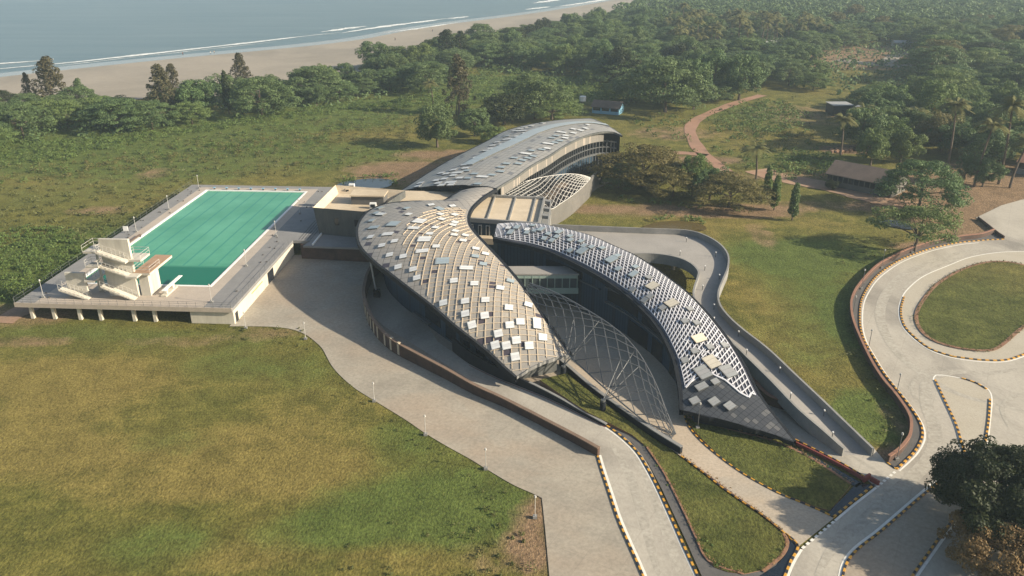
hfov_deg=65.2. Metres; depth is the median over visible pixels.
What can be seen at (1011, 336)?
border plants
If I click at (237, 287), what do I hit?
pool deck
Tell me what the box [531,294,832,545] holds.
entrance walk
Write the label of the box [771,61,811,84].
spreading tree
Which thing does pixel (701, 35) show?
palm tree
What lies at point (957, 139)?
broadleaf tree
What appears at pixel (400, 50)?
broadleaf tree
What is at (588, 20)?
spreading tree
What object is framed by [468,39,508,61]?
spreading tree
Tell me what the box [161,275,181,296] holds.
springboard
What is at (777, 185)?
columnar tree
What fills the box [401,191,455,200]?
roof terrace
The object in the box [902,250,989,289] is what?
tyre marks
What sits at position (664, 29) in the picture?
spreading tree
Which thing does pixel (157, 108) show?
spreading tree
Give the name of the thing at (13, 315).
dirt track
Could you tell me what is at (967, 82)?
spreading tree
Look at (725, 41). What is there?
spreading tree
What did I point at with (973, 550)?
broadleaf tree
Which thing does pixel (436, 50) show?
spreading tree
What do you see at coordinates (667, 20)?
palm tree
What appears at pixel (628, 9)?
broadleaf tree
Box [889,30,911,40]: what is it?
spreading tree
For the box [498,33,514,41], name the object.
spreading tree
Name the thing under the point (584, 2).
surf
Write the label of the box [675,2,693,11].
broadleaf tree
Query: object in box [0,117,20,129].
spreading tree
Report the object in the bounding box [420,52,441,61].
broadleaf tree
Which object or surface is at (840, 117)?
palm tree
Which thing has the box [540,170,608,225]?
podium
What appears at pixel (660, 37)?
broadleaf tree
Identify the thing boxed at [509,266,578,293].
glass bridge
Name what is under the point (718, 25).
palm tree
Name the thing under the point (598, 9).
broadleaf tree
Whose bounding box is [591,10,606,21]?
broadleaf tree
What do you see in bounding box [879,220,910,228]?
pond water
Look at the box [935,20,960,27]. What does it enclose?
broadleaf tree
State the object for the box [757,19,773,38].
palm tree
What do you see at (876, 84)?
spreading tree
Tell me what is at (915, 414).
kerb
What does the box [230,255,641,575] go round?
forecourt paving
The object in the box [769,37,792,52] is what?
broadleaf tree
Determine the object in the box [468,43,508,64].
spreading tree
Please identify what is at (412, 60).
spreading tree
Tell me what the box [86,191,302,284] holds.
pool water
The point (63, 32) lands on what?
sea
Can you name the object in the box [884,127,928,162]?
broadleaf tree
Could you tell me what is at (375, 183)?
pond water
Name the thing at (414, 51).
broadleaf tree
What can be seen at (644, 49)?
spreading tree
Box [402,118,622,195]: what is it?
curved wing
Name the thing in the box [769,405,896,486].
entry paving
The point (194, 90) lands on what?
broadleaf tree
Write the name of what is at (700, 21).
palm tree
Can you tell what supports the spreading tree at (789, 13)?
on the ground at (166, 444)
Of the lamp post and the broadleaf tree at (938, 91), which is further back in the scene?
the broadleaf tree at (938, 91)
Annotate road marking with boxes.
[599,455,646,575]
[604,427,695,575]
[787,549,802,575]
[834,487,876,520]
[838,482,934,575]
[862,243,971,470]
[898,251,1023,362]
[916,524,954,575]
[933,375,992,447]
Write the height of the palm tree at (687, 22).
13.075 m
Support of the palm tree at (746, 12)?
on the ground at (166, 444)
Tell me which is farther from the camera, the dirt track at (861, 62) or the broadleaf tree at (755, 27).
the broadleaf tree at (755, 27)
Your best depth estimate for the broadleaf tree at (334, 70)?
308.71 m
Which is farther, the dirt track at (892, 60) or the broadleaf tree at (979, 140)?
the dirt track at (892, 60)
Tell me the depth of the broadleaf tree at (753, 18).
478.20 m
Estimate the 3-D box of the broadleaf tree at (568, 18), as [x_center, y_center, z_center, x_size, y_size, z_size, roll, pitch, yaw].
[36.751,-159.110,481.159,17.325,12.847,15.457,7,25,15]
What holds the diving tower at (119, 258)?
on the pool deck
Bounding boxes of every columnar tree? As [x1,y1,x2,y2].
[220,69,232,113]
[763,165,772,190]
[770,174,781,209]
[787,182,800,219]
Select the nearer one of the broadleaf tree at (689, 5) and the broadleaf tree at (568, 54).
the broadleaf tree at (568, 54)
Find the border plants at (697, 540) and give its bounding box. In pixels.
[644,429,845,566]
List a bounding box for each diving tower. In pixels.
[57,268,104,299]
[81,238,171,299]
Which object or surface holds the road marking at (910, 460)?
on the roundabout road at (1006, 221)
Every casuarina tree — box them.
[20,72,36,98]
[31,55,70,96]
[71,78,85,98]
[144,63,177,118]
[165,63,179,88]
[228,52,253,78]
[433,29,460,54]
[441,54,475,114]
[454,30,472,54]
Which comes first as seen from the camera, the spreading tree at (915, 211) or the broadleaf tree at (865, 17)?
the spreading tree at (915, 211)
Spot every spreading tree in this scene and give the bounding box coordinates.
[0,90,22,101]
[0,101,55,138]
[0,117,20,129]
[0,126,18,144]
[7,96,37,111]
[9,92,42,101]
[21,97,67,119]
[32,94,86,117]
[39,99,87,127]
[55,86,100,101]
[72,98,150,127]
[82,95,110,104]
[86,95,133,113]
[120,99,181,130]
[143,88,189,108]
[166,101,212,124]
[225,76,302,114]
[230,77,266,95]
[252,91,292,108]
[281,66,347,96]
[294,65,321,72]
[323,79,358,100]
[344,78,381,92]
[358,57,377,71]
[361,53,383,62]
[368,67,408,90]
[396,61,440,86]
[402,62,456,92]
[403,57,417,63]
[417,46,441,56]
[436,50,476,68]
[438,48,475,68]
[439,62,451,74]
[452,33,470,40]
[458,40,479,48]
[464,23,498,37]
[468,31,505,48]
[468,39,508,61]
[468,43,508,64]
[487,41,531,65]
[498,28,529,41]
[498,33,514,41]
[507,43,537,59]
[511,38,540,49]
[522,97,584,121]
[535,27,567,38]
[535,42,572,66]
[543,36,567,43]
[548,20,564,28]
[550,32,563,41]
[555,26,585,35]
[566,19,589,25]
[571,54,588,68]
[573,37,600,47]
[577,43,596,61]
[580,19,601,26]
[583,142,692,187]
[585,49,654,80]
[591,163,639,189]
[603,13,623,20]
[605,9,629,17]
[605,17,624,21]
[608,32,642,49]
[615,57,720,112]
[625,14,655,21]
[626,9,648,13]
[629,26,657,36]
[629,42,660,55]
[633,45,662,62]
[635,38,659,46]
[637,16,670,32]
[639,162,705,197]
[655,26,686,40]
[657,41,677,47]
[665,34,690,42]
[689,171,779,212]
[697,38,730,52]
[698,44,711,52]
[700,39,729,52]
[708,78,746,100]
[712,39,734,48]
[713,28,745,42]
[726,32,759,41]
[726,54,741,67]
[727,37,768,53]
[741,50,763,55]
[753,29,776,39]
[756,54,781,64]
[764,44,810,58]
[770,58,804,75]
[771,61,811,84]
[782,12,796,18]
[786,30,823,44]
[789,71,835,89]
[797,35,830,50]
[808,43,825,57]
[820,34,842,48]
[830,31,860,48]
[831,29,849,46]
[843,86,880,104]
[849,28,877,45]
[860,81,897,95]
[865,203,964,251]
[868,158,974,211]
[871,21,895,38]
[875,21,905,40]
[889,20,922,35]
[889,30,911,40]
[897,88,917,101]
[898,45,974,75]
[899,68,980,104]
[906,23,953,41]
[907,28,934,39]
[907,34,962,53]
[910,39,967,55]
[910,49,966,72]
[921,64,973,77]
[922,67,980,79]
[940,89,1005,113]
[945,34,983,45]
[958,28,993,41]
[959,42,1014,59]
[961,50,1012,70]
[963,84,998,101]
[965,73,989,84]
[967,47,1011,65]
[974,75,1015,86]
[975,59,1020,73]
[977,38,1002,47]
[977,65,1002,75]
[978,24,997,29]
[983,63,1023,87]
[985,27,1022,37]
[988,71,1023,87]
[997,25,1023,32]
[1001,39,1023,44]
[1005,16,1023,24]
[1012,54,1023,62]
[1014,56,1023,63]
[1015,30,1023,39]
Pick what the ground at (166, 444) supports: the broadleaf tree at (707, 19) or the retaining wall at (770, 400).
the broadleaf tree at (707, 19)
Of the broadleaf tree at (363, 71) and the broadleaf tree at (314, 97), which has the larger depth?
the broadleaf tree at (363, 71)
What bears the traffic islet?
on the roundabout road at (1006, 221)
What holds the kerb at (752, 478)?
on the entrance walk
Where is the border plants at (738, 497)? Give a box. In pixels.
[647,416,853,571]
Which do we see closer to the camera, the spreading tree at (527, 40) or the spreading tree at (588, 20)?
the spreading tree at (527, 40)
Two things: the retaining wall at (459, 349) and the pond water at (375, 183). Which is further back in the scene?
the pond water at (375, 183)
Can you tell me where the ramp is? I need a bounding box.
[552,224,874,455]
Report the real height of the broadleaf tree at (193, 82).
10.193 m
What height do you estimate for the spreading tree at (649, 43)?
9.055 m
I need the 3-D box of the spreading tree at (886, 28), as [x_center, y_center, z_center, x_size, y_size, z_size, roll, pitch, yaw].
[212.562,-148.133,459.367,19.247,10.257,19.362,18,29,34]
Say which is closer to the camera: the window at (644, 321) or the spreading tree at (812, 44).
the window at (644, 321)
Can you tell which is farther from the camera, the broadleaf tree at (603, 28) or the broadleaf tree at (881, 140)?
the broadleaf tree at (603, 28)
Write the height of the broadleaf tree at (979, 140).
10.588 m
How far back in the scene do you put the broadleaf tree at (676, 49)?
345.49 m
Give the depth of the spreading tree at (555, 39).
403.80 m
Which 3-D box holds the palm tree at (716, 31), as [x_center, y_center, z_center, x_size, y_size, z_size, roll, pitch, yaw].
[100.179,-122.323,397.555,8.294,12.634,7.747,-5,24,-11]
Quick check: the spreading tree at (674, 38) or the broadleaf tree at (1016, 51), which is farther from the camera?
the spreading tree at (674, 38)
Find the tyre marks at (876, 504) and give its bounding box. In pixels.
[832,455,889,538]
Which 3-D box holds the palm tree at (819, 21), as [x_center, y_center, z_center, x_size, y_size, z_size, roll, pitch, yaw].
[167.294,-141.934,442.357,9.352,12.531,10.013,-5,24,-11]
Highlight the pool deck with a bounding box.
[13,180,332,323]
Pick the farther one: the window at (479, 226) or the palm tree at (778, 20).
the palm tree at (778, 20)
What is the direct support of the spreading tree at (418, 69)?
on the ground at (166, 444)
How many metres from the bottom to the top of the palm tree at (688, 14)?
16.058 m
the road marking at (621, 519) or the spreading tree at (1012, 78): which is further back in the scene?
the spreading tree at (1012, 78)
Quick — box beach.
[0,0,648,101]
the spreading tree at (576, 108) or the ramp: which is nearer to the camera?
the ramp
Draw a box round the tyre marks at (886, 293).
[875,247,1023,410]
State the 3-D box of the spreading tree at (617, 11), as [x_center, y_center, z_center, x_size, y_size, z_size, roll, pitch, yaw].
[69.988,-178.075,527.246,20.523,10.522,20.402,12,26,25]
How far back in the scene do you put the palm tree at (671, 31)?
401.26 m
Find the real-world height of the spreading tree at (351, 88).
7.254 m
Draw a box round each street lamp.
[696,402,700,428]
[894,432,903,460]
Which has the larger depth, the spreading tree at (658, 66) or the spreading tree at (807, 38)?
the spreading tree at (807, 38)
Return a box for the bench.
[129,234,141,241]
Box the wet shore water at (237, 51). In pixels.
[0,0,609,76]
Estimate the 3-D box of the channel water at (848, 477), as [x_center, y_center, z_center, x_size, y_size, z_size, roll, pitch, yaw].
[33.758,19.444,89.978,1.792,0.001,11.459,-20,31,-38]
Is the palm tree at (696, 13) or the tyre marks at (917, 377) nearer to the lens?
the tyre marks at (917, 377)
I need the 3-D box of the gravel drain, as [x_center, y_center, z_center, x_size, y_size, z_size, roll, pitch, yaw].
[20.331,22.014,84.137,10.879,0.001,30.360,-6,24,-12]
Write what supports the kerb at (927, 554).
on the parking paving at (901, 545)
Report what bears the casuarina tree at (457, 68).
on the ground at (166, 444)
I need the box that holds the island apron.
[899,251,1023,361]
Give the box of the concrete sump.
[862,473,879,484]
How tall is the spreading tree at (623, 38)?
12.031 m
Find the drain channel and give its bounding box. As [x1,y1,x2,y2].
[853,234,1001,466]
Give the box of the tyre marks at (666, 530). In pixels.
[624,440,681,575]
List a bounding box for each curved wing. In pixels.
[356,187,572,381]
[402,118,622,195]
[493,222,795,445]
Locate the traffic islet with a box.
[938,376,990,450]
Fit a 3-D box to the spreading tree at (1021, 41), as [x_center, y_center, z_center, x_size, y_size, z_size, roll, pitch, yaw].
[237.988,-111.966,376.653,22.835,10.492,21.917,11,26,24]
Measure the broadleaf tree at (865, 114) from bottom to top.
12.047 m
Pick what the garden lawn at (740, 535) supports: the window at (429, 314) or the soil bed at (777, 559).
the soil bed at (777, 559)
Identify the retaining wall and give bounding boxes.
[362,265,599,455]
[452,336,606,425]
[559,359,682,453]
[752,376,783,409]
[796,441,862,479]
[850,229,994,461]
[977,216,1004,238]
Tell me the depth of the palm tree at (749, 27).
404.82 m
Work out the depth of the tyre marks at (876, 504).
83.06 m
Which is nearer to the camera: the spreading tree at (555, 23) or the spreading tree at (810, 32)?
the spreading tree at (810, 32)
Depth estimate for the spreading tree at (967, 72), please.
294.09 m
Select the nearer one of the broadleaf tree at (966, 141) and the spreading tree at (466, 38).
the broadleaf tree at (966, 141)
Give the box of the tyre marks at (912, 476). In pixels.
[815,368,1023,575]
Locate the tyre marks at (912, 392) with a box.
[910,372,925,404]
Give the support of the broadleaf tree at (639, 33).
on the ground at (166, 444)
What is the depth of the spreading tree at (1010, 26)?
415.10 m
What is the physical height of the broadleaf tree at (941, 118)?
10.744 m
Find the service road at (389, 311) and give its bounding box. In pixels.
[366,273,695,575]
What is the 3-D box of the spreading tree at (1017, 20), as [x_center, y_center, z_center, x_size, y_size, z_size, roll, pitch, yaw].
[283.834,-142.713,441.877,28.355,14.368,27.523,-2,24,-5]
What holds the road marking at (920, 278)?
on the island apron
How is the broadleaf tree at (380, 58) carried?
on the ground at (166, 444)
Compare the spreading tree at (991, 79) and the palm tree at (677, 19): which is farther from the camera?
the palm tree at (677, 19)
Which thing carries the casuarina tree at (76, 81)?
on the ground at (166, 444)
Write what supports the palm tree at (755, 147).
on the ground at (166, 444)
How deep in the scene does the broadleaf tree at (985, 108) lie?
225.09 m
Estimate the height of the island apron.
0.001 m
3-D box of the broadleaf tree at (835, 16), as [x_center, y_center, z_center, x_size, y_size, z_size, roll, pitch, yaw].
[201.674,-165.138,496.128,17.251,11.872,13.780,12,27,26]
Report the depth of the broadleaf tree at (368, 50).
350.92 m
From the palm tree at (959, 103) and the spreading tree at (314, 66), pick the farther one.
the spreading tree at (314, 66)
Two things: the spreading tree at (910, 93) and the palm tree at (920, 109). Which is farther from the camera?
the spreading tree at (910, 93)
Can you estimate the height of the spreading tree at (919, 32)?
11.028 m
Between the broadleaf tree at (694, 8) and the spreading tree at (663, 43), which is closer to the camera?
the spreading tree at (663, 43)
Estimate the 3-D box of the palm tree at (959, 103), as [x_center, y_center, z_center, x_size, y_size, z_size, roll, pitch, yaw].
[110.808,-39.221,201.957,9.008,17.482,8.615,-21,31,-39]
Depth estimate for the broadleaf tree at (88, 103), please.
246.25 m
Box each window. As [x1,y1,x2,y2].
[425,306,440,327]
[445,323,455,340]
[459,335,469,348]
[475,347,485,357]
[478,225,481,234]
[486,225,489,235]
[546,259,581,279]
[607,289,637,317]
[627,319,647,349]
[641,315,658,335]
[651,337,662,362]
[668,360,673,378]
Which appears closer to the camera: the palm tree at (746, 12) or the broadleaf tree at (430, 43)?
the broadleaf tree at (430, 43)
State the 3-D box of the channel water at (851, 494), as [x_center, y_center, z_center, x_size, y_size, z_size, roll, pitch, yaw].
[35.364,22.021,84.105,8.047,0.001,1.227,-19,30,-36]
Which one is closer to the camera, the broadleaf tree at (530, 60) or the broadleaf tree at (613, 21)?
the broadleaf tree at (530, 60)
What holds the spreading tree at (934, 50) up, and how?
on the ground at (166, 444)
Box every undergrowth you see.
[0,1,963,144]
[0,63,844,300]
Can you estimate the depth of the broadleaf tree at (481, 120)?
233.25 m
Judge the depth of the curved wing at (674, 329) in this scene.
111.33 m
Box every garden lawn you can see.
[540,373,784,573]
[687,420,850,510]
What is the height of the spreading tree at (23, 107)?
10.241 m
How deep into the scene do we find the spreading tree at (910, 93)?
268.57 m
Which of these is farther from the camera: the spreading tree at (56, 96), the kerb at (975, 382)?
the spreading tree at (56, 96)
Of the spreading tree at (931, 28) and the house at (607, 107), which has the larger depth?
the spreading tree at (931, 28)
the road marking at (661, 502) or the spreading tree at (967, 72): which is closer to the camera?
the road marking at (661, 502)
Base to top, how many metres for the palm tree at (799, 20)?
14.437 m
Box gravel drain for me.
[610,426,799,575]
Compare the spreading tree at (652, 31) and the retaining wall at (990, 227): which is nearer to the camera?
the retaining wall at (990, 227)
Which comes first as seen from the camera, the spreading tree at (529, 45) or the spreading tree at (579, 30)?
the spreading tree at (529, 45)
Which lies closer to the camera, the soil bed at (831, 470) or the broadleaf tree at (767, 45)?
the soil bed at (831, 470)
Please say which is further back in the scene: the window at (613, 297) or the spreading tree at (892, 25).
the spreading tree at (892, 25)
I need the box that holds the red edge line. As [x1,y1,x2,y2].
[469,365,604,426]
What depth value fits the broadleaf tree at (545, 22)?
463.33 m
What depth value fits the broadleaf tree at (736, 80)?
281.69 m
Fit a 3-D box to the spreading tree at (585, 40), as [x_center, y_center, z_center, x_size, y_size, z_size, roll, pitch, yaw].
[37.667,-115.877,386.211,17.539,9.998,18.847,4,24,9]
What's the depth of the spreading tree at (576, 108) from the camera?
252.48 m
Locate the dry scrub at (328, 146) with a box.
[0,96,926,575]
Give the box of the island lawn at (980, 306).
[918,262,1023,348]
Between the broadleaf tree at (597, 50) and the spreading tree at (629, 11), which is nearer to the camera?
the broadleaf tree at (597, 50)
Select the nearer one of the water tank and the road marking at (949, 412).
the road marking at (949, 412)
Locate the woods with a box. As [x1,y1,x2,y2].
[612,0,1023,24]
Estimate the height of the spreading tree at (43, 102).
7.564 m
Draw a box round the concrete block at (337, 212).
[313,185,405,236]
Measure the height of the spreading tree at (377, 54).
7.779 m
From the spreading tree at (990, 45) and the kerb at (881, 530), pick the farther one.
the spreading tree at (990, 45)
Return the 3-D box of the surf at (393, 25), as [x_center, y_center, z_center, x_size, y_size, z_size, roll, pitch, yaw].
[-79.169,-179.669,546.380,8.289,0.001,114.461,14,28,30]
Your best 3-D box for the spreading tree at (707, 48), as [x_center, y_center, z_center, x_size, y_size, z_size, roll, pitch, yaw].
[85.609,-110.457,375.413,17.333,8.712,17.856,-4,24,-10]
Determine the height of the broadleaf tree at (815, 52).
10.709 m
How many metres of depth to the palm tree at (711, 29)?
396.94 m
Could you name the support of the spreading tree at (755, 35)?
on the ground at (166, 444)
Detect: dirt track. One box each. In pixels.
[0,307,39,322]
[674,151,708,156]
[684,94,765,175]
[745,168,952,214]
[832,59,909,67]
[879,52,907,63]
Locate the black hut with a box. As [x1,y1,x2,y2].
[825,101,854,115]
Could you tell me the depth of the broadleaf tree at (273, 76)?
297.52 m
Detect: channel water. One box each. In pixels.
[760,540,795,575]
[768,440,861,486]
[828,483,870,514]
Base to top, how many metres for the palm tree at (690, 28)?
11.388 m
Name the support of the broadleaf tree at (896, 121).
on the ground at (166, 444)
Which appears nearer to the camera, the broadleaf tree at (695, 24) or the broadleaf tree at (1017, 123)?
the broadleaf tree at (1017, 123)
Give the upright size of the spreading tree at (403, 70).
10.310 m
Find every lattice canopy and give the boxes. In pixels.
[504,174,590,208]
[525,283,675,438]
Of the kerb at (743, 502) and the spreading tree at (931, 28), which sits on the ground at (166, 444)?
the spreading tree at (931, 28)
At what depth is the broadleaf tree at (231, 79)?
278.80 m
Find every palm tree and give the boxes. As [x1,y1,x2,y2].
[421,78,438,103]
[451,88,468,114]
[662,17,675,25]
[665,27,681,35]
[670,25,687,36]
[671,17,687,26]
[678,2,690,14]
[679,18,691,25]
[682,11,695,19]
[683,26,695,36]
[688,19,705,38]
[690,9,704,17]
[693,27,709,38]
[695,9,707,16]
[695,32,707,41]
[703,25,716,37]
[705,13,716,18]
[707,29,723,38]
[708,21,725,38]
[718,15,728,19]
[727,10,740,18]
[730,8,745,16]
[730,16,748,37]
[731,22,743,31]
[738,20,751,29]
[740,10,750,18]
[740,24,755,37]
[740,141,773,179]
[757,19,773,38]
[762,13,777,39]
[767,26,783,38]
[771,16,781,36]
[773,19,783,35]
[783,23,795,37]
[792,16,806,29]
[796,23,808,30]
[797,10,814,19]
[800,17,818,30]
[810,19,823,30]
[821,23,833,32]
[825,113,859,154]
[846,102,876,119]
[901,106,931,139]
[938,97,974,165]
[973,117,1011,186]
[987,95,1023,183]
[1002,133,1023,187]
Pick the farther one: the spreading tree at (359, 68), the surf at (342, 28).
the surf at (342, 28)
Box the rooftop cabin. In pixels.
[349,189,387,204]
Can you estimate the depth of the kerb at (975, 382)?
105.61 m
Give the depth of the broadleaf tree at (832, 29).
433.24 m
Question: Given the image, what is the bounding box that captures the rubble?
[830,147,852,154]
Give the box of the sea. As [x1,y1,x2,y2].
[0,0,594,72]
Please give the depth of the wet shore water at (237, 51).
437.43 m
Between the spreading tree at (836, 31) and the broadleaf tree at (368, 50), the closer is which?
the broadleaf tree at (368, 50)
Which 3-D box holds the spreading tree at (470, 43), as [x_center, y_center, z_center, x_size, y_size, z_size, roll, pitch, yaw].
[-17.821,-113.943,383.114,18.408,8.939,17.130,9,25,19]
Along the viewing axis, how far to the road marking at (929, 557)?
76.21 m
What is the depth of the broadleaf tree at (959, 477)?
75.35 m
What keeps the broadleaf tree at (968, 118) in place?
on the ground at (166, 444)
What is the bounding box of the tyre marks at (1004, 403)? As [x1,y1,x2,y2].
[1000,392,1023,425]
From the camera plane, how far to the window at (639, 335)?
115.41 m
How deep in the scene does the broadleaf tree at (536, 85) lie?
253.96 m
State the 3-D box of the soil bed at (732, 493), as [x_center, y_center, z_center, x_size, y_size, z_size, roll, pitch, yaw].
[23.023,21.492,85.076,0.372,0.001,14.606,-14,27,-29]
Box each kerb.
[597,455,643,575]
[606,425,698,575]
[681,455,798,545]
[683,414,833,516]
[784,533,798,575]
[795,439,864,475]
[833,484,874,517]
[842,487,931,575]
[859,239,1003,469]
[900,296,1023,360]
[911,519,952,575]
[934,379,964,453]
[962,377,987,388]
[984,398,990,441]
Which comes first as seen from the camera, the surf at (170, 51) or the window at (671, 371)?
the window at (671, 371)
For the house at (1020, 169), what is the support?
on the ground at (166, 444)
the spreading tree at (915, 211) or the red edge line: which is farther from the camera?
the spreading tree at (915, 211)
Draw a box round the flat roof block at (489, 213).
[470,195,550,254]
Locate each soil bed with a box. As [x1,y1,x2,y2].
[646,447,743,573]
[687,417,850,483]
[691,462,776,526]
[762,533,788,571]
[914,261,1023,350]
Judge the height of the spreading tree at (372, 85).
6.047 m
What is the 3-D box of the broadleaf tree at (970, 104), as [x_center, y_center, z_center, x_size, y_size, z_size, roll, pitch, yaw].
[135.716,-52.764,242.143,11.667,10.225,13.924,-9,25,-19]
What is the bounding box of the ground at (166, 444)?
[0,0,1023,575]
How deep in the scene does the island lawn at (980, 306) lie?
126.97 m
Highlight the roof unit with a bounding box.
[369,202,376,207]
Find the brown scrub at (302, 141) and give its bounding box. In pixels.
[30,120,816,179]
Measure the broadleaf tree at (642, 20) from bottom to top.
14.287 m
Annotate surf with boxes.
[0,32,338,68]
[323,26,364,31]
[344,18,446,32]
[392,22,457,31]
[557,0,602,6]
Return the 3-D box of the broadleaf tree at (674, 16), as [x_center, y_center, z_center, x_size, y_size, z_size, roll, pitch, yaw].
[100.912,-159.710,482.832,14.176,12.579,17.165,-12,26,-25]
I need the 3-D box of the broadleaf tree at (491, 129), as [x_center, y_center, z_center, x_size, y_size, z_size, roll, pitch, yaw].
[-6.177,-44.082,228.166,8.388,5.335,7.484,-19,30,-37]
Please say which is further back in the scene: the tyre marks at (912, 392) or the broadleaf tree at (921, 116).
the broadleaf tree at (921, 116)
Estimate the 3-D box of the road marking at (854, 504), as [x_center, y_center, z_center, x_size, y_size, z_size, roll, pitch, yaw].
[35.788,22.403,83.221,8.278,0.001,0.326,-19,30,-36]
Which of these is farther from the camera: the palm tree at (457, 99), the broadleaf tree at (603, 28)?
the broadleaf tree at (603, 28)
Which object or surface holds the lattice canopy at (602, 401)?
on the entrance walk
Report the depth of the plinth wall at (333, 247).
145.51 m
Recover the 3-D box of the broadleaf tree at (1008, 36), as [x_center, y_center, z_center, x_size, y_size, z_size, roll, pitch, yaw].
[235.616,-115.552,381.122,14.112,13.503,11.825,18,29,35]
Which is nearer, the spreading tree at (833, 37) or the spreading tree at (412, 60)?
the spreading tree at (412, 60)
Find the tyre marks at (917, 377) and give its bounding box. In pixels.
[908,365,937,388]
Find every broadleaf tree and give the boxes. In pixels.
[78,97,122,125]
[174,76,221,109]
[178,80,209,100]
[211,73,252,103]
[264,74,280,84]
[286,70,312,87]
[298,84,329,104]
[317,63,338,75]
[334,62,354,78]
[344,68,378,88]
[355,41,386,60]
[362,57,388,72]
[376,51,399,72]
[378,54,408,73]
[380,45,409,57]
[383,72,407,92]
[404,43,434,61]
[413,101,457,146]
[420,39,438,48]
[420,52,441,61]
[440,47,468,55]
[456,107,489,135]
[474,124,505,140]
[479,92,526,123]
[503,28,523,42]
[503,72,573,118]
[511,47,546,70]
[519,24,544,33]
[534,17,550,27]
[537,32,553,43]
[542,44,580,73]
[559,22,587,33]
[560,12,583,26]
[566,34,583,45]
[584,12,601,18]
[585,18,614,38]
[586,38,613,63]
[587,14,603,28]
[591,7,605,16]
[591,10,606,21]
[600,45,641,77]
[605,18,624,25]
[609,8,629,13]
[609,39,625,47]
[612,73,649,100]
[623,26,649,48]
[628,14,650,28]
[630,6,654,16]
[642,52,663,64]
[647,9,664,16]
[655,32,671,41]
[656,77,688,103]
[658,44,672,54]
[661,42,697,58]
[668,12,682,26]
[669,36,704,53]
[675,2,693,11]
[675,58,713,108]
[677,153,711,196]
[678,48,706,63]
[682,7,705,23]
[683,26,699,39]
[684,18,703,27]
[692,165,729,199]
[698,47,729,94]
[699,16,725,38]
[717,54,768,99]
[742,16,763,31]
[742,61,775,82]
[743,38,773,53]
[751,17,766,30]
[757,56,776,71]
[767,7,787,12]
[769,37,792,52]
[775,21,799,37]
[775,52,794,70]
[780,37,813,53]
[794,45,823,62]
[800,23,823,32]
[800,59,832,81]
[820,25,846,33]
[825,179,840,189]
[827,11,849,24]
[835,106,893,148]
[843,4,867,22]
[855,124,891,165]
[857,13,873,24]
[860,84,912,103]
[860,106,914,132]
[860,114,912,142]
[863,88,909,110]
[864,98,904,111]
[869,16,889,22]
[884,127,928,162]
[892,12,916,21]
[898,107,935,140]
[902,16,925,30]
[902,93,917,111]
[905,80,963,114]
[915,109,970,151]
[924,434,1023,556]
[925,120,974,153]
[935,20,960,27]
[937,507,1023,575]
[941,21,964,30]
[944,97,976,118]
[948,114,971,121]
[955,152,977,182]
[957,122,1023,162]
[960,98,1004,124]
[961,120,1005,156]
[963,24,982,34]
[966,101,1008,124]
[968,154,1009,186]
[987,80,1023,114]
[993,41,1023,55]
[997,31,1019,41]
[1002,44,1023,58]
[1002,108,1023,125]
[1005,116,1023,141]
[1005,127,1023,153]
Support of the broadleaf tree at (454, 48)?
on the ground at (166, 444)
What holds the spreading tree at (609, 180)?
on the ground at (166, 444)
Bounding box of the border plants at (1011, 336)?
[912,260,1023,351]
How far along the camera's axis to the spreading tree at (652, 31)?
422.67 m
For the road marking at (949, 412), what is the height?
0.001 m
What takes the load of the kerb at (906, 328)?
on the island apron
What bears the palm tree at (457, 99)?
on the ground at (166, 444)
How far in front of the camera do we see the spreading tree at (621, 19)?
493.88 m
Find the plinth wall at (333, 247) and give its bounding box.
[300,234,368,261]
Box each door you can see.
[235,310,238,321]
[267,267,273,282]
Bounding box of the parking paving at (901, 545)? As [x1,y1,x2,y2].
[841,479,995,575]
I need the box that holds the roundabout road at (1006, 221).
[790,199,1023,575]
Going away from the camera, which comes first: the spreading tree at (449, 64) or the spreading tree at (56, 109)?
the spreading tree at (56, 109)
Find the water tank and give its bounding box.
[579,96,585,109]
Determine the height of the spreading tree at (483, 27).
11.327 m
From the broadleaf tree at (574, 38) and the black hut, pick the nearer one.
the black hut
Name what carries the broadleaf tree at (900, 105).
on the ground at (166, 444)
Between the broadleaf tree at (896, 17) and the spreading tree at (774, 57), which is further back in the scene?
the broadleaf tree at (896, 17)
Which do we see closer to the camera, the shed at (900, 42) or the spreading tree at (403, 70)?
the spreading tree at (403, 70)
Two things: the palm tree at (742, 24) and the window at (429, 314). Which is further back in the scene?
the palm tree at (742, 24)
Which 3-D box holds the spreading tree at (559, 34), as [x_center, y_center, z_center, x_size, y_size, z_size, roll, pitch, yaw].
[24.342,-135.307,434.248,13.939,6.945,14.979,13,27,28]
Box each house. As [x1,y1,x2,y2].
[590,100,625,114]
[1016,154,1023,174]
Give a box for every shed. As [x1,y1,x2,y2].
[825,160,908,197]
[891,40,915,46]
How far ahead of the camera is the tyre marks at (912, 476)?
89.36 m
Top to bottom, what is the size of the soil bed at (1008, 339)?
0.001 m
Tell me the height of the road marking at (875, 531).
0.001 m
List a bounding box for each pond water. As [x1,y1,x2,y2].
[337,179,393,187]
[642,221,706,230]
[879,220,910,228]
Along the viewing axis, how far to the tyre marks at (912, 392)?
103.59 m

